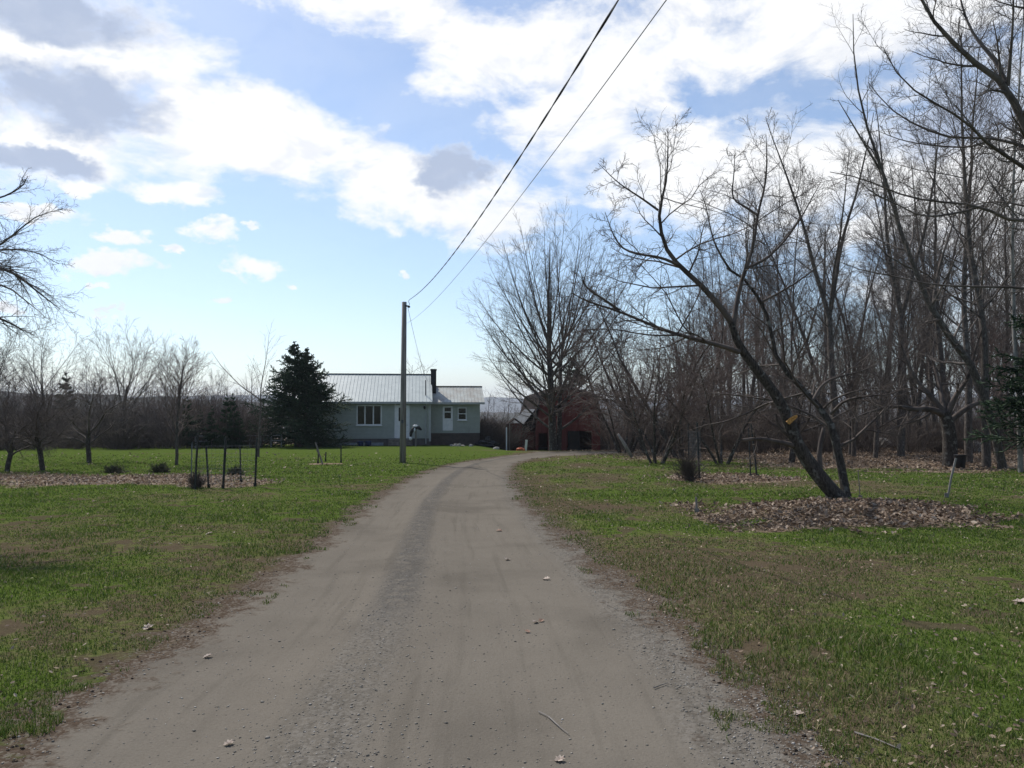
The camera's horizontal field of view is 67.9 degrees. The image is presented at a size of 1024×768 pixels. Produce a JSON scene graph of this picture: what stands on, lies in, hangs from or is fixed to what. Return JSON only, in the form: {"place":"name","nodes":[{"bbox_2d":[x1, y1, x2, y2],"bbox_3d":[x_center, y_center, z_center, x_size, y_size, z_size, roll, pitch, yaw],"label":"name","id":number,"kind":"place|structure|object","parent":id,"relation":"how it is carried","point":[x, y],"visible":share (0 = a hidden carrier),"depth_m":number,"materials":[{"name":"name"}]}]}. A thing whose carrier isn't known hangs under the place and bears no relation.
{"place":"outdoors","nodes":[
{"label":"outdoors","id":0,"kind":"place"},
{"bbox_2d":[0,451,866,767],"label":"driveway","id":1,"kind":"structure","parent":0,"point":[480,579],"depth_m":5.00,"materials":[{"name":"grey gravel"}]},
{"bbox_2d":[0,391,1016,430],"bbox_3d":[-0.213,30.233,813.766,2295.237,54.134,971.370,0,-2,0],"label":"hill","id":2,"kind":"structure","parent":0,"point":[511,417],"depth_m":842.56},
{"bbox_2d":[0,438,1023,767],"bbox_3d":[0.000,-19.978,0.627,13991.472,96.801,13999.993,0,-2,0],"label":"ground","id":3,"kind":"structure","parent":0,"point":[10,626],"depth_m":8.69,"materials":[{"name":"green plant"}]},
{"bbox_2d":[0,318,31,397],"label":"hedgerow tree","id":4,"kind":"object","parent":3,"relation":"on","point":[3,360],"visible":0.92,"depth_m":61.31,"materials":[{"name":"brown plant"}]},
{"bbox_2d":[0,362,35,422],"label":"hedgerow tree","id":5,"kind":"object","parent":3,"relation":"on","point":[9,383],"visible":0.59,"depth_m":62.79,"materials":[{"name":"grey plant"}]},
{"bbox_2d":[0,365,85,470],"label":"fruit tree","id":6,"kind":"object","parent":3,"relation":"on","point":[10,451],"visible":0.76,"depth_m":27.60,"materials":[{"name":"brown plant"}]},
{"bbox_2d":[0,168,92,352],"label":"overhanging tree","id":7,"kind":"object","parent":3,"relation":"on","point":[9,269],"visible":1,"depth_m":10.88,"materials":[{"name":"grey plant"}]},
{"bbox_2d":[0,368,92,469],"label":"fruit tree","id":8,"kind":"object","parent":3,"relation":"on","point":[40,445],"visible":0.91,"depth_m":27.72,"materials":[{"name":"brown plant"}]},
{"bbox_2d":[0,316,94,417],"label":"hedgerow tree","id":9,"kind":"object","parent":3,"relation":"on","point":[34,385],"visible":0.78,"depth_m":66.26,"materials":[{"name":"brown plant"}]},
{"bbox_2d":[73,336,102,411],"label":"hedgerow tree","id":10,"kind":"object","parent":3,"relation":"on","point":[87,368],"visible":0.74,"depth_m":63.83,"materials":[{"name":"brown plant"}]},
{"bbox_2d":[24,363,154,462],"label":"fruit tree","id":11,"kind":"object","parent":3,"relation":"on","point":[89,442],"visible":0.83,"depth_m":33.85,"materials":[{"name":"brown plant"}]},
{"bbox_2d":[68,366,115,420],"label":"hedgerow tree","id":12,"kind":"object","parent":3,"relation":"on","point":[98,389],"visible":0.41,"depth_m":65.91,"materials":[{"name":"grey plant"}]},
{"bbox_2d":[57,316,183,421],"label":"hedgerow tree","id":13,"kind":"object","parent":3,"relation":"on","point":[136,374],"visible":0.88,"depth_m":59.88,"materials":[{"name":"brown plant"}]},
{"bbox_2d":[0,376,282,450],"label":"undergrowth","id":14,"kind":"object","parent":3,"relation":"on","point":[153,433],"visible":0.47,"depth_m":56.76,"materials":[{"name":"brown plant"}]},
{"bbox_2d":[0,470,284,487],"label":"leaf litter","id":15,"kind":"object","parent":3,"relation":"on","point":[84,478],"visible":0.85,"depth_m":22.87,"materials":[{"name":"brown plant"}]},
{"bbox_2d":[128,374,166,416],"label":"hedgerow tree","id":16,"kind":"object","parent":3,"relation":"on","point":[150,391],"visible":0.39,"depth_m":66.82,"materials":[{"name":"grey plant"}]},
{"bbox_2d":[143,335,214,464],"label":"lawn tree","id":17,"kind":"object","parent":3,"relation":"on","point":[180,395],"visible":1,"depth_m":32.10,"materials":[{"name":"brown plant"}]},
{"bbox_2d":[154,344,212,418],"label":"hedgerow tree","id":18,"kind":"object","parent":3,"relation":"on","point":[169,379],"visible":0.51,"depth_m":67.39,"materials":[{"name":"grey plant"}]},
{"bbox_2d":[173,396,201,447],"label":"young spruce","id":19,"kind":"object","parent":3,"relation":"on","point":[189,434],"visible":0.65,"depth_m":56.78,"materials":[{"name":"green plant"}]},
{"bbox_2d":[186,468,209,488],"bbox_3d":[-8.205,2.494,19.884,0.711,0.600,0.628,0,-2,0],"label":"shrub","id":20,"kind":"object","parent":3,"relation":"on","point":[199,483],"visible":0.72,"depth_m":19.81,"materials":[{"name":"plant"}]},
{"bbox_2d":[201,406,220,447],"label":"young spruce","id":21,"kind":"object","parent":3,"relation":"on","point":[210,437],"visible":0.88,"depth_m":56.76,"materials":[{"name":"green plant"}]},
{"bbox_2d":[193,365,243,410],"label":"hedgerow tree","id":22,"kind":"object","parent":3,"relation":"on","point":[212,381],"visible":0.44,"depth_m":76.15,"materials":[{"name":"grey plant"}]},
{"bbox_2d":[191,444,255,487],"bbox_3d":[-7.668,2.175,20.213,1.604,1.175,0.004,1,-2,-25],"label":"netting","id":23,"kind":"object","parent":3,"relation":"on","point":[243,464],"visible":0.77,"depth_m":20.25,"materials":[{"name":"black"}]},
{"bbox_2d":[214,394,237,446],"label":"young spruce","id":24,"kind":"object","parent":3,"relation":"on","point":[219,440],"visible":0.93,"depth_m":56.78,"materials":[{"name":"green plant"}]},
{"bbox_2d":[230,412,247,446],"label":"young spruce","id":25,"kind":"object","parent":3,"relation":"on","point":[238,443],"visible":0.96,"depth_m":57.29,"materials":[{"name":"green plant"}]},
{"bbox_2d":[211,323,284,456],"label":"young tree","id":26,"kind":"object","parent":3,"relation":"on","point":[258,452],"visible":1,"depth_m":40.16,"materials":[{"name":"brown plant"}]},
{"bbox_2d":[232,341,357,447],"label":"spruce tree","id":27,"kind":"object","parent":3,"relation":"on","point":[298,379],"visible":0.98,"depth_m":59.14,"materials":[{"name":"green plant"}]},
{"bbox_2d":[4,351,699,442],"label":"wood","id":28,"kind":"object","parent":3,"relation":"on","point":[248,397],"visible":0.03,"depth_m":109.35,"materials":[{"name":"brown plant"}]},
{"bbox_2d":[296,369,484,445],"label":"house","id":29,"kind":"structure","parent":3,"relation":"on","point":[443,415],"depth_m":65.83,"materials":[{"name":"grey"}]},
{"bbox_2d":[356,405,381,425],"bbox_3d":[-12.079,2.663,64.260,2.215,1.781,0.150,0,-2,-7],"label":"window","id":30,"kind":"structure","parent":29,"relation":"in","point":[367,415],"depth_m":64.28,"materials":[{"name":"white glass"}]},
{"bbox_2d":[394,404,409,437],"bbox_3d":[-9.344,3.153,64.611,1.266,2.908,0.090,0,-2,-7],"label":"door","id":31,"kind":"structure","parent":29,"relation":"in","point":[397,407],"depth_m":64.57,"materials":[{"name":"white paint"}]},
{"bbox_2d":[443,406,452,430],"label":"storm door","id":32,"kind":"structure","parent":29,"relation":"in","point":[447,410],"depth_m":66.36,"materials":[{"name":"white paint"}]},
{"bbox_2d":[399,302,409,462],"bbox_3d":[-4.759,0.065,33.780,0.454,7.454,0.315,0,-2,0],"label":"utility pole","id":33,"kind":"object","parent":3,"relation":"on","point":[403,391],"visible":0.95,"depth_m":33.69,"materials":[{"name":"grey wood"}]},
{"bbox_2d":[408,0,618,304],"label":"power cable","id":34,"kind":"object","parent":33,"relation":"attached to","point":[585,53],"visible":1,"depth_m":9.52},
{"bbox_2d":[411,0,666,320],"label":"telephone wire","id":35,"kind":"object","parent":33,"relation":"attached to","point":[567,134],"visible":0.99,"depth_m":8.04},
{"bbox_2d":[469,408,541,450],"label":"undergrowth","id":36,"kind":"object","parent":3,"relation":"on","point":[494,429],"visible":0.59,"depth_m":68.51,"materials":[{"name":"brown plant"}]},
{"bbox_2d":[0,451,1023,767],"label":"scattered leaves","id":37,"kind":"object","parent":3,"relation":"on","point":[1008,729],"visible":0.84,"depth_m":7.31,"materials":[{"name":"brown plant"}]},
{"bbox_2d":[0,490,1023,761],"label":"soil clods","id":38,"kind":"object","parent":3,"relation":"on","point":[574,552],"visible":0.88,"depth_m":4.97,"materials":[{"name":"brown soil"}]},
{"bbox_2d":[456,197,642,450],"bbox_3d":[2.747,-4.396,54.918,13.929,19.054,13.669,0,-2,-12],"label":"maple tree","id":39,"kind":"object","parent":3,"relation":"on","point":[555,441],"visible":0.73,"depth_m":54.48,"materials":[{"name":"brown plant"}]},
{"bbox_2d":[514,387,605,450],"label":"barn","id":40,"kind":"structure","parent":3,"relation":"on","point":[572,439],"depth_m":72.04,"materials":[{"name":"brown wood"}]},
{"bbox_2d":[568,431,579,450],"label":"sliding door","id":41,"kind":"structure","parent":40,"relation":"in","point":[573,436],"depth_m":71.89,"materials":[{"name":"grey wood"}]},
{"bbox_2d":[527,317,683,453],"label":"brushy tree","id":42,"kind":"object","parent":3,"relation":"on","point":[631,447],"visible":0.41,"depth_m":45.51,"materials":[{"name":"brown plant"}]},
{"bbox_2d":[581,388,654,449],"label":"brushy tree","id":43,"kind":"object","parent":3,"relation":"on","point":[607,437],"visible":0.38,"depth_m":61.88,"materials":[{"name":"brown plant"}]},
{"bbox_2d":[580,412,703,450],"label":"undergrowth","id":44,"kind":"object","parent":3,"relation":"on","point":[602,447],"visible":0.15,"depth_m":75.10,"materials":[{"name":"brown plant"}]},
{"bbox_2d":[530,288,764,454],"bbox_3d":[8.598,-0.812,45.592,14.848,10.682,12.122,-1,-2,31],"label":"brushy tree","id":45,"kind":"object","parent":3,"relation":"on","point":[639,438],"visible":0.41,"depth_m":43.82,"materials":[{"name":"brown plant"}]},
{"bbox_2d":[568,328,743,463],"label":"fruit tree","id":46,"kind":"object","parent":3,"relation":"on","point":[671,443],"visible":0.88,"depth_m":33.38,"materials":[{"name":"brown plant"}]},
{"bbox_2d":[534,258,799,457],"bbox_3d":[9.442,-1.153,40.270,12.246,10.904,14.408,1,-2,-38],"label":"brushy tree","id":47,"kind":"object","parent":3,"relation":"on","point":[680,434],"visible":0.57,"depth_m":39.80,"materials":[{"name":"brown plant"}]},
{"bbox_2d":[654,273,697,395],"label":"woodland tree","id":48,"kind":"object","parent":3,"relation":"on","point":[672,317],"visible":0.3,"depth_m":74.33,"materials":[{"name":"brown plant"}]},
{"bbox_2d":[665,450,710,480],"bbox_3d":[5.120,2.312,22.049,1.322,1.055,1.034,0,-2,-13],"label":"brush clump","id":49,"kind":"object","parent":3,"relation":"on","point":[688,471],"visible":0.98,"depth_m":21.98,"materials":[{"name":"brown plant"}]},
{"bbox_2d":[667,264,729,423],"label":"woodland tree","id":50,"kind":"object","parent":3,"relation":"on","point":[679,295],"visible":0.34,"depth_m":60.36,"materials":[{"name":"brown plant"}]},
{"bbox_2d":[682,214,761,449],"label":"woodland tree","id":51,"kind":"object","parent":3,"relation":"on","point":[701,274],"visible":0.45,"depth_m":49.97,"materials":[{"name":"brown plant"}]},
{"bbox_2d":[624,334,824,463],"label":"fruit tree","id":52,"kind":"object","parent":3,"relation":"on","point":[731,455],"visible":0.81,"depth_m":32.49,"materials":[{"name":"brown plant"}]},
{"bbox_2d":[642,472,806,483],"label":"leaf litter","id":53,"kind":"object","parent":3,"relation":"on","point":[720,479],"visible":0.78,"depth_m":22.61,"materials":[{"name":"brown plant"}]},
{"bbox_2d":[707,241,760,421],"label":"woodland tree","id":54,"kind":"object","parent":3,"relation":"on","point":[729,312],"visible":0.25,"depth_m":63.51,"materials":[{"name":"grey plant"}]},
{"bbox_2d":[542,102,931,498],"bbox_3d":[4.777,-1.603,15.904,8.898,8.850,4.843,1,-2,-36],"label":"apple tree","id":55,"kind":"object","parent":3,"relation":"on","point":[822,479],"visible":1,"depth_m":16.06,"materials":[{"name":"brown plant"}]},
{"bbox_2d":[712,230,767,405],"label":"woodland tree","id":56,"kind":"object","parent":3,"relation":"on","point":[736,292],"visible":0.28,"depth_m":57.38,"materials":[{"name":"grey plant"}]},
{"bbox_2d":[715,226,771,451],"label":"woodland tree","id":57,"kind":"object","parent":3,"relation":"on","point":[734,277],"visible":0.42,"depth_m":47.28,"materials":[{"name":"grey plant"}]},
{"bbox_2d":[720,197,793,431],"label":"woodland tree","id":58,"kind":"object","parent":3,"relation":"on","point":[763,279],"visible":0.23,"depth_m":57.66,"materials":[{"name":"grey plant"}]},
{"bbox_2d":[726,221,797,448],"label":"woodland tree","id":59,"kind":"object","parent":3,"relation":"on","point":[763,316],"visible":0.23,"depth_m":52.78,"materials":[{"name":"grey plant"}]},
{"bbox_2d":[732,232,791,409],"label":"woodland tree","id":60,"kind":"object","parent":3,"relation":"on","point":[762,319],"visible":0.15,"depth_m":61.10,"materials":[{"name":"grey plant"}]},
{"bbox_2d":[716,161,849,446],"bbox_3d":[17.474,-4.898,47.220,6.496,19.422,7.479,-9,0,-13],"label":"woodland tree","id":61,"kind":"object","parent":3,"relation":"on","point":[777,270],"visible":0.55,"depth_m":47.56,"materials":[{"name":"grey plant"}]},
{"bbox_2d":[738,176,834,450],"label":"woodland tree","id":62,"kind":"object","parent":3,"relation":"on","point":[778,309],"visible":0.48,"depth_m":49.45,"materials":[{"name":"grey plant"}]},
{"bbox_2d":[558,446,1023,473],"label":"leaf litter","id":63,"kind":"object","parent":3,"relation":"on","point":[924,456],"visible":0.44,"depth_m":36.29,"materials":[{"name":"brown plant"}]},
{"bbox_2d":[747,141,843,414],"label":"woodland tree","id":64,"kind":"object","parent":3,"relation":"on","point":[793,310],"visible":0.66,"depth_m":44.50,"materials":[{"name":"grey plant"}]},
{"bbox_2d":[769,246,839,412],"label":"woodland tree","id":65,"kind":"object","parent":3,"relation":"on","point":[803,325],"visible":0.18,"depth_m":73.31,"materials":[{"name":"grey plant"}]},
{"bbox_2d":[596,397,1022,453],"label":"undergrowth","id":66,"kind":"object","parent":3,"relation":"on","point":[861,440],"visible":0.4,"depth_m":47.27,"materials":[{"name":"brown plant"}]},
{"bbox_2d":[712,326,907,462],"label":"fruit tree","id":67,"kind":"object","parent":3,"relation":"on","point":[792,456],"visible":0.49,"depth_m":33.76,"materials":[{"name":"brown plant"}]},
{"bbox_2d":[758,106,886,458],"bbox_3d":[15.178,-4.982,36.231,6.928,17.662,3.884,0,-2,0],"label":"woodland tree","id":68,"kind":"object","parent":3,"relation":"on","point":[828,313],"visible":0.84,"depth_m":36.43,"materials":[{"name":"brown plant"}]},
{"bbox_2d":[798,213,863,446],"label":"woodland tree","id":69,"kind":"object","parent":3,"relation":"on","point":[839,315],"visible":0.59,"depth_m":42.63,"materials":[{"name":"grey plant"}]},
{"bbox_2d":[799,206,870,379],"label":"woodland tree","id":70,"kind":"object","parent":3,"relation":"on","point":[831,271],"visible":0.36,"depth_m":58.06,"materials":[{"name":"grey plant"}]},
{"bbox_2d":[775,302,901,456],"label":"woodland tree","id":71,"kind":"object","parent":3,"relation":"on","point":[853,444],"visible":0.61,"depth_m":39.13,"materials":[{"name":"grey plant"}]},
{"bbox_2d":[796,297,881,454],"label":"woodland tree","id":72,"kind":"object","parent":3,"relation":"on","point":[850,423],"visible":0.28,"depth_m":43.31,"materials":[{"name":"grey plant"}]},
{"bbox_2d":[661,496,1023,533],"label":"leaf litter","id":73,"kind":"object","parent":3,"relation":"on","point":[903,503],"visible":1,"depth_m":12.82,"materials":[{"name":"brown plant"}]},
{"bbox_2d":[805,219,890,448],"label":"woodland tree","id":74,"kind":"object","parent":3,"relation":"on","point":[844,293],"visible":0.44,"depth_m":51.37,"materials":[{"name":"grey plant"}]},
{"bbox_2d":[688,346,1011,427],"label":"wood","id":75,"kind":"object","parent":3,"relation":"on","point":[958,404],"visible":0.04,"depth_m":95.74,"materials":[{"name":"brown plant"}]},
{"bbox_2d":[819,196,901,403],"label":"woodland tree","id":76,"kind":"object","parent":3,"relation":"on","point":[861,282],"visible":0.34,"depth_m":53.78,"materials":[{"name":"grey plant"}]},
{"bbox_2d":[837,225,896,436],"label":"woodland tree","id":77,"kind":"object","parent":3,"relation":"on","point":[871,295],"visible":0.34,"depth_m":61.30,"materials":[{"name":"grey plant"}]},
{"bbox_2d":[816,122,953,449],"bbox_3d":[25.600,-6.641,50.114,7.122,22.804,9.378,1,-2,-29],"label":"woodland tree","id":78,"kind":"object","parent":3,"relation":"on","point":[883,281],"visible":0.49,"depth_m":50.98,"materials":[{"name":"grey plant"}]},
{"bbox_2d":[856,90,955,456],"bbox_3d":[20.931,-5.685,39.925,4.799,19.595,4.612,-2,-2,41],"label":"woodland tree","id":79,"kind":"object","parent":3,"relation":"on","point":[901,448],"visible":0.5,"depth_m":39.96,"materials":[{"name":"grey plant"}]},
{"bbox_2d":[840,284,979,457],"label":"woodland tree","id":80,"kind":"object","parent":3,"relation":"on","point":[876,437],"visible":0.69,"depth_m":37.60,"materials":[{"name":"grey plant"}]},
{"bbox_2d":[867,210,953,451],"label":"woodland tree","id":81,"kind":"object","parent":3,"relation":"on","point":[907,441],"visible":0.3,"depth_m":49.04,"materials":[{"name":"grey plant"}]},
{"bbox_2d":[800,0,1023,317],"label":"overhanging tree","id":82,"kind":"object","parent":3,"relation":"on","point":[1001,79],"visible":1,"depth_m":12.89,"materials":[{"name":"brown plant"}]},
{"bbox_2d":[820,1,1007,468],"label":"leaning tree","id":83,"kind":"object","parent":3,"relation":"on","point":[1000,458],"visible":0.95,"depth_m":28.65,"materials":[{"name":"brown plant"}]},
{"bbox_2d":[869,207,959,451],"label":"woodland tree","id":84,"kind":"object","parent":3,"relation":"on","point":[914,359],"visible":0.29,"depth_m":45.88,"materials":[{"name":"grey plant"}]},
{"bbox_2d":[870,151,961,434],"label":"woodland tree","id":85,"kind":"object","parent":3,"relation":"on","point":[908,310],"visible":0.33,"depth_m":42.49,"materials":[{"name":"grey plant"}]},
{"bbox_2d":[831,310,1016,466],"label":"apple tree","id":86,"kind":"object","parent":3,"relation":"on","point":[949,434],"visible":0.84,"depth_m":30.31,"materials":[{"name":"brown plant"}]},
{"bbox_2d":[892,211,955,434],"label":"woodland tree","id":87,"kind":"object","parent":3,"relation":"on","point":[919,396],"visible":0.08,"depth_m":59.23,"materials":[{"name":"grey plant"}]},
{"bbox_2d":[897,223,953,431],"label":"woodland tree","id":88,"kind":"object","parent":3,"relation":"on","point":[929,377],"visible":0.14,"depth_m":55.51,"materials":[{"name":"grey plant"}]},
{"bbox_2d":[839,0,1023,467],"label":"woodland tree","id":89,"kind":"object","parent":3,"relation":"on","point":[985,454],"visible":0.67,"depth_m":30.74,"materials":[{"name":"brown plant"}]},
{"bbox_2d":[895,118,974,407],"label":"woodland tree","id":90,"kind":"object","parent":3,"relation":"on","point":[941,370],"visible":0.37,"depth_m":41.89,"materials":[{"name":"grey plant"}]},
{"bbox_2d":[847,0,1023,462],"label":"woodland tree","id":91,"kind":"object","parent":3,"relation":"on","point":[968,449],"visible":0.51,"depth_m":33.64,"materials":[{"name":"brown plant"}]},
{"bbox_2d":[885,167,990,423],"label":"woodland tree","id":92,"kind":"object","parent":3,"relation":"on","point":[913,415],"visible":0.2,"depth_m":64.55,"materials":[{"name":"grey plant"}]},
{"bbox_2d":[907,317,980,422],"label":"woodland tree","id":93,"kind":"object","parent":3,"relation":"on","point":[946,372],"visible":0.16,"depth_m":58.92,"materials":[{"name":"grey plant"}]},
{"bbox_2d":[922,166,1017,446],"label":"woodland tree","id":94,"kind":"object","parent":3,"relation":"on","point":[970,297],"visible":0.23,"depth_m":45.51,"materials":[{"name":"grey plant"}]},
{"bbox_2d":[919,306,1023,455],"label":"woodland tree","id":95,"kind":"object","parent":3,"relation":"on","point":[1005,328],"visible":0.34,"depth_m":41.79,"materials":[{"name":"grey plant"}]},
{"bbox_2d":[934,312,1022,418],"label":"woodland tree","id":96,"kind":"object","parent":3,"relation":"on","point":[989,345],"visible":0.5,"depth_m":38.30,"materials":[{"name":"grey plant"}]},
{"bbox_2d":[942,108,1023,444],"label":"woodland tree","id":97,"kind":"object","parent":3,"relation":"on","point":[1006,300],"visible":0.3,"depth_m":47.34,"materials":[{"name":"grey plant"}]},
{"bbox_2d":[947,0,1023,472],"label":"birch tree","id":98,"kind":"object","parent":3,"relation":"on","point":[1012,304],"visible":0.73,"depth_m":27.11,"materials":[{"name":"brown plant"}]},
{"bbox_2d":[953,205,1018,384],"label":"woodland tree","id":99,"kind":"object","parent":3,"relation":"on","point":[989,292],"visible":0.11,"depth_m":54.42,"materials":[{"name":"grey plant"}]},
{"bbox_2d":[963,313,1023,452],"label":"pine tree","id":100,"kind":"object","parent":3,"relation":"on","point":[1013,403],"visible":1,"depth_m":26.56,"materials":[{"name":"green plant"}]},
{"bbox_2d":[969,214,1023,426],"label":"woodland tree","id":101,"kind":"object","parent":3,"relation":"on","point":[1020,353],"visible":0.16,"depth_m":52.30,"materials":[{"name":"grey plant"}]},
{"bbox_2d":[971,190,1023,453],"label":"woodland tree","id":102,"kind":"object","parent":3,"relation":"on","point":[1017,282],"visible":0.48,"depth_m":42.99,"materials":[{"name":"grey plant"}]},
{"bbox_2d":[0,0,1023,399],"label":"sky","id":103,"kind":"structure","parent":0,"point":[306,169],"materials":[{"name":"blue"}]},
{"bbox_2d":[129,394,1015,412],"bbox_3d":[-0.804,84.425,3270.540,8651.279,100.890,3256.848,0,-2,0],"label":"hill","id":104,"kind":"structure","parent":0,"point":[494,407],"depth_m":3745.36,"materials":[{"name":"grey"}]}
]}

